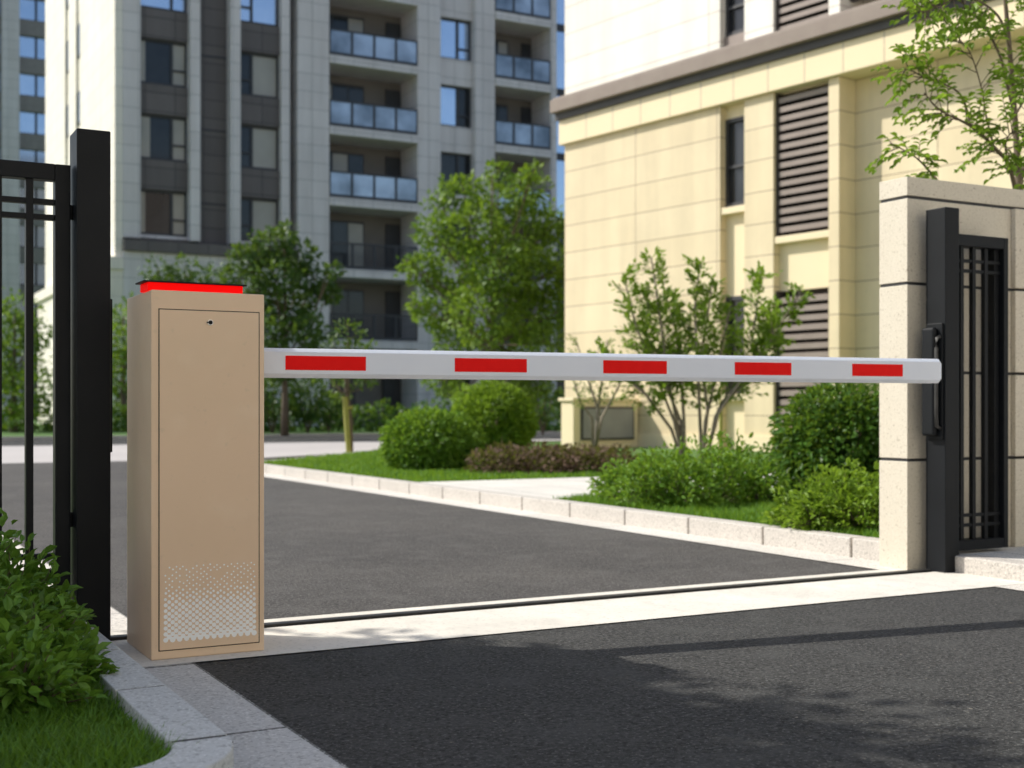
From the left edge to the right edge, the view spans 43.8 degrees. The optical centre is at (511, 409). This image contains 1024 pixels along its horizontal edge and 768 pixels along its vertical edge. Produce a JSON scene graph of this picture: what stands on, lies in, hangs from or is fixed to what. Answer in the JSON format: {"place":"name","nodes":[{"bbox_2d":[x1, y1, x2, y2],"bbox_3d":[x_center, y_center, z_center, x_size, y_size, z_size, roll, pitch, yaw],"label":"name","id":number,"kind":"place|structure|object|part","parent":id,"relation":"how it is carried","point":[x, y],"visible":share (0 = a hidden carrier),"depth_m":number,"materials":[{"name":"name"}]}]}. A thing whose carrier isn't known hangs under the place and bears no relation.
{"place":"outdoors","nodes":[
{"label":"outdoors","id":0,"kind":"place"},
{"bbox_2d":[0,0,44,418],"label":"apartment tower","id":1,"kind":"structure","parent":0,"point":[22,80],"depth_m":98.85,"materials":[{"name":"stone"}]},
{"bbox_2d":[20,301,37,322],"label":"window","id":2,"kind":"structure","parent":1,"relation":"in","point":[21,302],"depth_m":99.54,"materials":[{"name":"grey glass"}]},
{"bbox_2d":[20,263,44,285],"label":"window","id":3,"kind":"structure","parent":1,"relation":"in","point":[38,269],"depth_m":99.59,"materials":[{"name":"grey glass"}]},
{"bbox_2d":[20,225,44,247],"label":"window","id":4,"kind":"structure","parent":1,"relation":"in","point":[38,231],"depth_m":99.60,"materials":[{"name":"grey glass"}]},
{"bbox_2d":[20,187,44,210],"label":"window","id":5,"kind":"structure","parent":1,"relation":"in","point":[37,192],"depth_m":99.60,"materials":[{"name":"grey glass"}]},
{"bbox_2d":[20,149,44,162],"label":"window","id":6,"kind":"structure","parent":1,"relation":"in","point":[25,155],"depth_m":99.51,"materials":[{"name":"blue glass"}]},
{"bbox_2d":[20,111,44,134],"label":"window","id":7,"kind":"structure","parent":1,"relation":"in","point":[30,122],"depth_m":99.51,"materials":[{"name":"blue glass"}]},
{"bbox_2d":[20,73,44,96],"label":"window","id":8,"kind":"structure","parent":1,"relation":"in","point":[30,85],"depth_m":99.51,"materials":[{"name":"blue glass"}]},
{"bbox_2d":[20,35,44,59],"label":"window","id":9,"kind":"structure","parent":1,"relation":"in","point":[30,47],"depth_m":99.51,"materials":[{"name":"blue glass"}]},
{"bbox_2d":[20,0,44,21],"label":"window","id":10,"kind":"structure","parent":1,"relation":"in","point":[34,10],"depth_m":99.51,"materials":[{"name":"blue glass"}]},
{"bbox_2d":[2,439,560,462],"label":"cross road","id":11,"kind":"structure","parent":0,"point":[15,454],"depth_m":25.09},
{"bbox_2d":[272,440,560,460],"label":"kerb","id":12,"kind":"structure","parent":11,"relation":"on","point":[533,441],"depth_m":28.39,"materials":[{"name":"concrete"}]},
{"bbox_2d":[2,436,560,445],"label":"pavement","id":13,"kind":"structure","parent":0,"point":[48,443],"depth_m":32.24,"materials":[{"name":"concrete"}]},
{"bbox_2d":[528,384,563,435],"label":"bush","id":14,"kind":"object","parent":13,"relation":"on","point":[544,414],"visible":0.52,"depth_m":35.92,"materials":[{"name":"green plant"}]},
{"bbox_2d":[2,418,560,436],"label":"lawn","id":15,"kind":"structure","parent":0,"point":[13,434],"depth_m":39.45,"materials":[{"name":"green plant"}]},
{"bbox_2d":[2,287,52,431],"bbox_3d":[-15.911,-1.600,39.681,3.785,4.612,4.170,0,0,-28],"label":"tree","id":16,"kind":"object","parent":15,"relation":"on","point":[14,387],"visible":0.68,"depth_m":39.91,"materials":[{"name":"green plant"}]},
{"bbox_2d":[112,290,132,426],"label":"tree","id":17,"kind":"object","parent":15,"relation":"on","point":[122,364],"visible":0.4,"depth_m":41.98,"materials":[{"name":"green plant"}]},
{"bbox_2d":[138,250,231,283],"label":"tree","id":18,"kind":"object","parent":15,"relation":"on","point":[172,276],"visible":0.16,"depth_m":43.72,"materials":[{"name":"green plant"}]},
{"bbox_2d":[264,383,277,421],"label":"bush","id":19,"kind":"object","parent":15,"relation":"on","point":[266,394],"visible":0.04,"depth_m":38.80,"materials":[{"name":"green plant"}]},
{"bbox_2d":[2,395,560,431],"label":"hedge","id":20,"kind":"object","parent":15,"relation":"on","point":[122,409],"visible":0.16,"depth_m":40.83,"materials":[{"name":"green plant"}]},
{"bbox_2d":[218,218,347,435],"bbox_3d":[-6.147,-2.283,33.919,3.588,5.971,2.997,0,0,-6],"label":"tree","id":21,"kind":"object","parent":15,"relation":"on","point":[294,273],"visible":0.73,"depth_m":33.72,"materials":[{"name":"green plant"}]},
{"bbox_2d":[264,378,309,432],"bbox_3d":[-7.156,-0.308,38.042,2.113,2.069,2.135,0,0,4],"label":"bush","id":22,"kind":"object","parent":15,"relation":"on","point":[274,414],"visible":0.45,"depth_m":37.74,"materials":[{"name":"green plant"}]},
{"bbox_2d":[278,379,334,432],"bbox_3d":[-6.196,-0.119,38.449,1.724,1.691,1.677,0,0,-28],"label":"bush","id":23,"kind":"object","parent":15,"relation":"on","point":[309,414],"visible":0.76,"depth_m":38.23,"materials":[{"name":"green plant"}]},
{"bbox_2d":[313,392,342,432],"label":"bush","id":24,"kind":"object","parent":15,"relation":"on","point":[335,415],"visible":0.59,"depth_m":38.87,"materials":[{"name":"green plant"}]},
{"bbox_2d":[34,0,564,426],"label":"apartment tower","id":25,"kind":"structure","parent":0,"point":[344,133],"depth_m":54.80,"materials":[{"name":"stone"}]},
{"bbox_2d":[67,104,68,137],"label":"window","id":26,"kind":"structure","parent":25,"relation":"in","point":[68,104],"depth_m":59.83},
{"bbox_2d":[67,40,68,73],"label":"window","id":27,"kind":"structure","parent":25,"relation":"in","point":[68,40],"depth_m":59.87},
{"bbox_2d":[78,91,79,125],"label":"window","id":28,"kind":"structure","parent":25,"relation":"in","point":[79,91],"depth_m":57.29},
{"bbox_2d":[78,23,79,58],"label":"window","id":29,"kind":"structure","parent":25,"relation":"in","point":[79,23],"depth_m":57.31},
{"bbox_2d":[141,189,186,236],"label":"window","id":30,"kind":"structure","parent":25,"relation":"in","point":[162,212],"depth_m":51.29,"materials":[{"name":"grey glass"}]},
{"bbox_2d":[141,113,186,162],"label":"window","id":31,"kind":"structure","parent":25,"relation":"in","point":[164,138],"depth_m":51.29,"materials":[{"name":"blue glass"}]},
{"bbox_2d":[141,38,186,87],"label":"window","id":32,"kind":"structure","parent":25,"relation":"in","point":[162,62],"depth_m":51.29,"materials":[{"name":"glass"}]},
{"bbox_2d":[141,0,186,13],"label":"window","id":33,"kind":"structure","parent":25,"relation":"in","point":[180,6],"depth_m":51.35,"materials":[{"name":"blue glass"}]},
{"bbox_2d":[241,197,277,242],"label":"window","id":34,"kind":"structure","parent":25,"relation":"in","point":[256,213],"depth_m":53.12,"materials":[{"name":"grey glass"}]},
{"bbox_2d":[241,124,277,170],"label":"window","id":35,"kind":"structure","parent":25,"relation":"in","point":[259,144],"depth_m":53.18,"materials":[{"name":"grey glass"}]},
{"bbox_2d":[241,51,277,98],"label":"window","id":36,"kind":"structure","parent":25,"relation":"in","point":[259,72],"depth_m":53.18,"materials":[{"name":"grey glass"}]},
{"bbox_2d":[241,0,277,26],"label":"window","id":37,"kind":"structure","parent":25,"relation":"in","point":[263,12],"depth_m":53.20,"materials":[{"name":"blue glass"}]},
{"bbox_2d":[329,378,399,425],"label":"window","id":38,"kind":"structure","parent":25,"relation":"in","point":[390,387],"depth_m":57.27,"materials":[{"name":"black glass"}]},
{"bbox_2d":[441,379,470,398],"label":"window","id":39,"kind":"structure","parent":25,"relation":"in","point":[466,381],"depth_m":57.61,"materials":[{"name":"black glass"}]},
{"bbox_2d":[441,287,470,328],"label":"window","id":40,"kind":"structure","parent":25,"relation":"in","point":[443,287],"depth_m":57.47,"materials":[{"name":"grey glass"}]},
{"bbox_2d":[441,221,470,260],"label":"window","id":41,"kind":"structure","parent":25,"relation":"in","point":[456,225],"depth_m":57.61,"materials":[{"name":"grey glass"}]},
{"bbox_2d":[441,152,470,193],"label":"window","id":42,"kind":"structure","parent":25,"relation":"in","point":[451,163],"depth_m":57.59,"materials":[{"name":"black glass"}]},
{"bbox_2d":[441,85,470,127],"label":"window","id":43,"kind":"structure","parent":25,"relation":"in","point":[455,101],"depth_m":57.61,"materials":[{"name":"blue glass"}]},
{"bbox_2d":[441,17,470,61],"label":"window","id":44,"kind":"structure","parent":25,"relation":"in","point":[455,34],"depth_m":57.61,"materials":[{"name":"blue glass"}]},
{"bbox_2d":[557,380,564,416],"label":"window","id":45,"kind":"structure","parent":25,"relation":"in","point":[559,383],"depth_m":59.86,"materials":[{"name":"black glass"}]},
{"bbox_2d":[557,290,564,351],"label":"window","id":46,"kind":"structure","parent":25,"relation":"in","point":[563,302],"depth_m":59.89,"materials":[{"name":"grey glass"}]},
{"bbox_2d":[557,228,564,287],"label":"window","id":47,"kind":"structure","parent":25,"relation":"in","point":[561,240],"depth_m":59.86,"materials":[{"name":"grey glass"}]},
{"bbox_2d":[557,160,564,219],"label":"window","id":48,"kind":"structure","parent":25,"relation":"in","point":[560,164],"depth_m":59.86,"materials":[{"name":"blue glass"}]},
{"bbox_2d":[557,96,564,160],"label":"window","id":49,"kind":"structure","parent":25,"relation":"in","point":[560,149],"depth_m":59.79,"materials":[{"name":"blue glass"}]},
{"bbox_2d":[557,31,564,95],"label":"window","id":50,"kind":"structure","parent":25,"relation":"in","point":[560,35],"depth_m":59.84,"materials":[{"name":"blue glass"}]},
{"bbox_2d":[557,0,564,32],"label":"window","id":51,"kind":"structure","parent":25,"relation":"in","point":[560,3],"depth_m":59.84,"materials":[{"name":"blue glass"}]},
{"bbox_2d":[2,461,871,618],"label":"driveway","id":52,"kind":"structure","parent":0,"point":[329,550],"depth_m":7.04,"materials":[{"name":"grey asphalt"}]},
{"bbox_2d":[2,535,126,631],"bbox_3d":[-4.528,0.796,10.235,0.260,0.001,12.906,0,0,-28],"label":"gutter","id":53,"kind":"object","parent":52,"relation":"on","point":[118,621],"depth_m":4.86,"materials":[{"name":"grey concrete"}]},
{"bbox_2d":[264,473,893,569],"bbox_3d":[-0.994,0.796,11.811,0.255,0.001,12.306,0,0,-28],"label":"gutter","id":54,"kind":"object","parent":52,"relation":"on","point":[865,563],"visible":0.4,"depth_m":8.47,"materials":[{"name":"grey concrete"}]},
{"bbox_2d":[114,454,1023,666],"bbox_3d":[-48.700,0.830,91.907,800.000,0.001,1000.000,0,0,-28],"label":"ground","id":55,"kind":"structure","parent":0,"point":[273,458],"depth_m":5.35,"materials":[{"name":"grey concrete"}]},
{"bbox_2d":[102,649,232,742],"bbox_3d":[-1.066,0.756,3.452,0.113,0.108,1.790,0,0,-28],"label":"kerb bedding","id":56,"kind":"object","parent":55,"relation":"on","point":[185,739],"visible":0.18,"depth_m":2.73,"materials":[{"name":"grey concrete"}]},
{"bbox_2d":[83,621,226,755],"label":"kerb","id":57,"kind":"structure","parent":56,"relation":"on","point":[159,705],"depth_m":3.05,"materials":[{"name":"stone"}]},
{"bbox_2d":[135,736,233,767],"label":"kerb","id":58,"kind":"structure","parent":55,"relation":"on","point":[217,752],"depth_m":2.59,"materials":[{"name":"stone"}]},
{"bbox_2d":[2,431,560,441],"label":"kerb","id":59,"kind":"structure","parent":55,"relation":"on","point":[266,436],"depth_m":35.40,"materials":[{"name":"concrete"}]},
{"bbox_2d":[111,568,1023,666],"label":"threshold","id":60,"kind":"object","parent":55,"relation":"on","point":[320,636],"visible":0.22,"depth_m":5.03,"materials":[{"name":"concrete"}]},
{"bbox_2d":[70,128,111,640],"bbox_3d":[-1.442,-0.074,4.368,0.121,1.748,0.140,0,0,-28],"label":"gate post","id":61,"kind":"object","parent":60,"relation":"on","point":[91,353],"visible":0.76,"depth_m":4.31,"materials":[{"name":"black metal"}]},
{"bbox_2d":[0,159,72,598],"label":"gate leaf","id":62,"kind":"object","parent":61,"relation":"attached to","point":[59,177],"visible":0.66,"depth_m":4.31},
{"bbox_2d":[127,280,263,659],"bbox_3d":[-1.076,0.192,4.278,0.391,1.209,0.374,0,0,-28],"label":"barrier cabinet","id":63,"kind":"object","parent":60,"relation":"on","point":[195,468],"visible":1,"depth_m":4.13,"materials":[{"name":"beige metal"}]},
{"bbox_3d":[-0.978,0.223,4.125,0.324,1.086,0.010,0,0,-28],"label":"door","id":64,"kind":"part","parent":63,"relation":"part of","materials":[{"name":"beige metal"}]},
{"bbox_2d":[264,348,940,382],"bbox_3d":[0.436,-0.162,4.856,2.855,0.101,0.092,0,0,-20],"label":"barrier boom","id":65,"kind":"object","parent":63,"relation":"attached to","point":[356,363],"visible":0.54,"depth_m":4.75,"materials":[{"name":"white paint"}]},
{"bbox_2d":[111,569,930,640],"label":"gate track","id":66,"kind":"structure","parent":60,"relation":"on","point":[463,608],"depth_m":5.29,"materials":[{"name":"metal"}]},
{"bbox_2d":[922,207,958,572],"bbox_3d":[2.105,-0.096,6.277,0.146,1.792,0.126,0,0,-28],"label":"gate post","id":67,"kind":"object","parent":60,"relation":"on","point":[940,399],"visible":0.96,"depth_m":6.24,"materials":[{"name":"metal"}]},
{"bbox_2d":[959,234,1007,550],"bbox_3d":[2.336,-0.088,6.427,0.401,1.575,0.077,0,0,-28],"label":"gate leaf","id":68,"kind":"object","parent":67,"relation":"attached to","point":[993,272],"visible":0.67,"depth_m":6.45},
{"bbox_2d":[264,464,878,560],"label":"kerb","id":69,"kind":"structure","parent":55,"relation":"on","point":[849,545],"depth_m":8.76,"materials":[{"name":"stone"}]},
{"bbox_2d":[879,176,1023,569],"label":"stone wall","id":70,"kind":"structure","parent":55,"relation":"on","point":[906,203],"depth_m":6.45,"materials":[{"name":"beige stone"}]},
{"bbox_2d":[264,441,878,537],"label":"lawn","id":71,"kind":"structure","parent":0,"point":[638,450],"depth_m":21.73,"materials":[{"name":"green plant"}]},
{"bbox_2d":[309,318,379,451],"bbox_3d":[-2.842,-0.438,21.514,1.388,2.310,1.058,0,0,-28],"label":"young tree","id":72,"kind":"object","parent":71,"relation":"on","point":[345,384],"visible":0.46,"depth_m":21.45,"materials":[{"name":"green plant"}]},
{"bbox_2d":[342,397,352,452],"bbox_3d":[-2.724,0.260,21.244,0.133,0.966,0.231,0,0,31],"label":"stake","id":73,"kind":"object","parent":71,"relation":"on","point":[346,408],"visible":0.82,"depth_m":21.16,"materials":[{"name":"brown wood"}]},
{"bbox_2d":[378,404,486,470],"bbox_3d":[-0.935,0.395,15.111,1.331,0.944,1.340,0,0,-28],"label":"round shrub","id":74,"kind":"object","parent":71,"relation":"on","point":[456,446],"visible":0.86,"depth_m":14.79,"materials":[{"name":"green plant"}]},
{"bbox_2d":[394,156,564,426],"bbox_3d":[-0.359,-2.747,30.667,4.607,6.928,4.771,0,0,-28],"label":"tree","id":75,"kind":"object","parent":71,"relation":"on","point":[475,250],"visible":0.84,"depth_m":30.08,"materials":[{"name":"green plant"}]},
{"bbox_2d":[448,380,539,457],"bbox_3d":[-0.242,0.204,18.005,1.390,1.308,1.346,0,0,-28],"label":"round shrub","id":76,"kind":"object","parent":71,"relation":"on","point":[483,396],"visible":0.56,"depth_m":17.68,"materials":[{"name":"green plant"}]},
{"bbox_2d":[463,440,643,473],"bbox_3d":[0.547,0.614,14.989,2.054,0.565,2.749,0,0,6],"label":"hedge","id":77,"kind":"object","parent":71,"relation":"on","point":[509,457],"visible":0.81,"depth_m":14.07,"materials":[{"name":"brown plant"}]},
{"bbox_2d":[566,335,628,448],"bbox_3d":[1.244,-0.197,18.340,1.115,1.868,0.730,0,0,-7],"label":"tree","id":78,"kind":"object","parent":71,"relation":"on","point":[595,435],"visible":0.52,"depth_m":18.39,"materials":[{"name":"green plant"}]},
{"bbox_2d":[558,398,638,448],"bbox_3d":[1.636,0.290,23.860,1.655,1.020,0.430,0,0,-38],"label":"utility enclosure","id":79,"kind":"object","parent":71,"relation":"on","point":[619,426],"visible":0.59,"depth_m":23.65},
{"bbox_2d":[586,428,792,508],"bbox_3d":[1.348,0.597,9.648,1.504,0.918,1.777,0,0,0],"label":"shrub","id":80,"kind":"object","parent":71,"relation":"on","point":[655,481],"visible":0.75,"depth_m":9.23,"materials":[{"name":"green plant"}]},
{"bbox_2d":[586,245,815,462],"bbox_3d":[2.215,-0.586,15.009,2.778,2.654,1.150,0,0,0],"label":"tree","id":81,"kind":"object","parent":71,"relation":"on","point":[766,341],"visible":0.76,"depth_m":14.89,"materials":[{"name":"green plant"}]},
{"bbox_2d":[719,400,722,453],"bbox_3d":[3.281,0.295,20.002,0.048,0.890,0.056,0,0,-28],"label":"stake","id":82,"kind":"object","parent":71,"relation":"on","point":[721,422],"visible":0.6,"depth_m":19.98,"materials":[{"name":"beige wood"}]},
{"bbox_2d":[760,457,878,533],"bbox_3d":[2.086,0.609,7.669,0.992,0.677,1.269,0,0,34],"label":"shrub","id":83,"kind":"object","parent":71,"relation":"on","point":[823,503],"visible":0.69,"depth_m":7.41,"materials":[{"name":"green plant"}]},
{"bbox_2d":[762,382,880,494],"bbox_3d":[2.627,0.321,10.058,1.257,1.220,1.266,0,0,-28],"label":"round shrub","id":84,"kind":"object","parent":71,"relation":"on","point":[810,437],"visible":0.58,"depth_m":9.75,"materials":[{"name":"green plant"}]},
{"bbox_2d":[865,0,1023,189],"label":"tree","id":85,"kind":"object","parent":71,"relation":"on","point":[1014,166],"visible":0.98,"depth_m":7.20,"materials":[{"name":"green plant"}]},
{"bbox_2d":[420,473,772,499],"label":"path","id":86,"kind":"structure","parent":0,"point":[551,487],"depth_m":11.67,"materials":[{"name":"beige concrete"}]},
{"bbox_2d":[195,587,1023,767],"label":"road","id":87,"kind":"structure","parent":0,"point":[932,680],"depth_m":3.62,"materials":[{"name":"grey asphalt"}]},
{"bbox_2d":[144,663,348,767],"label":"gutter","id":88,"kind":"object","parent":87,"relation":"on","point":[259,736],"visible":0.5,"depth_m":3.22,"materials":[{"name":"grey concrete"}]},
{"bbox_2d":[955,553,1023,584],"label":"kerb","id":89,"kind":"structure","parent":87,"relation":"on","point":[994,567],"depth_m":6.07,"materials":[{"name":"stone"}]},
{"bbox_2d":[996,584,1023,590],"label":"gutter","id":90,"kind":"object","parent":87,"relation":"on","point":[1018,587],"visible":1,"depth_m":5.74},
{"bbox_2d":[550,0,1023,451],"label":"cream building","id":91,"kind":"structure","parent":0,"point":[730,140],"depth_m":22.12,"materials":[{"name":"beige stone"}]},
{"bbox_2d":[725,116,743,207],"bbox_3d":[4.025,-4.388,22.527,0.110,1.565,0.562,0,0,-38],"label":"window","id":92,"kind":"structure","parent":91,"relation":"in","point":[734,127],"depth_m":22.61,"materials":[{"name":"black glass"}]},
{"bbox_2d":[725,296,743,392],"bbox_3d":[4.025,-1.157,22.527,0.110,1.714,0.562,0,0,-38],"label":"window","id":93,"kind":"structure","parent":91,"relation":"in","point":[734,300],"depth_m":22.61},
{"bbox_2d":[725,0,743,36],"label":"window","id":94,"kind":"structure","parent":91,"relation":"in","point":[734,9],"depth_m":22.62,"materials":[{"name":"black glass"}]},
{"bbox_2d":[959,546,1023,560],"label":"pavement","id":95,"kind":"structure","parent":0,"point":[1015,553],"depth_m":6.40,"materials":[{"name":"grey stone"}]},
{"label":"lawn","id":96,"kind":"structure","parent":0,"visible":0},
{"bbox_2d":[0,508,119,726],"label":"shrub","id":97,"kind":"object","parent":96,"relation":"on","point":[46,644],"visible":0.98,"depth_m":3.36,"materials":[{"name":"green plant"}]},
{"bbox_2d":[0,672,201,767],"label":"grass","id":98,"kind":"structure","parent":96,"relation":"on","point":[94,732],"depth_m":2.76,"materials":[{"name":"green plant"}]}
]}

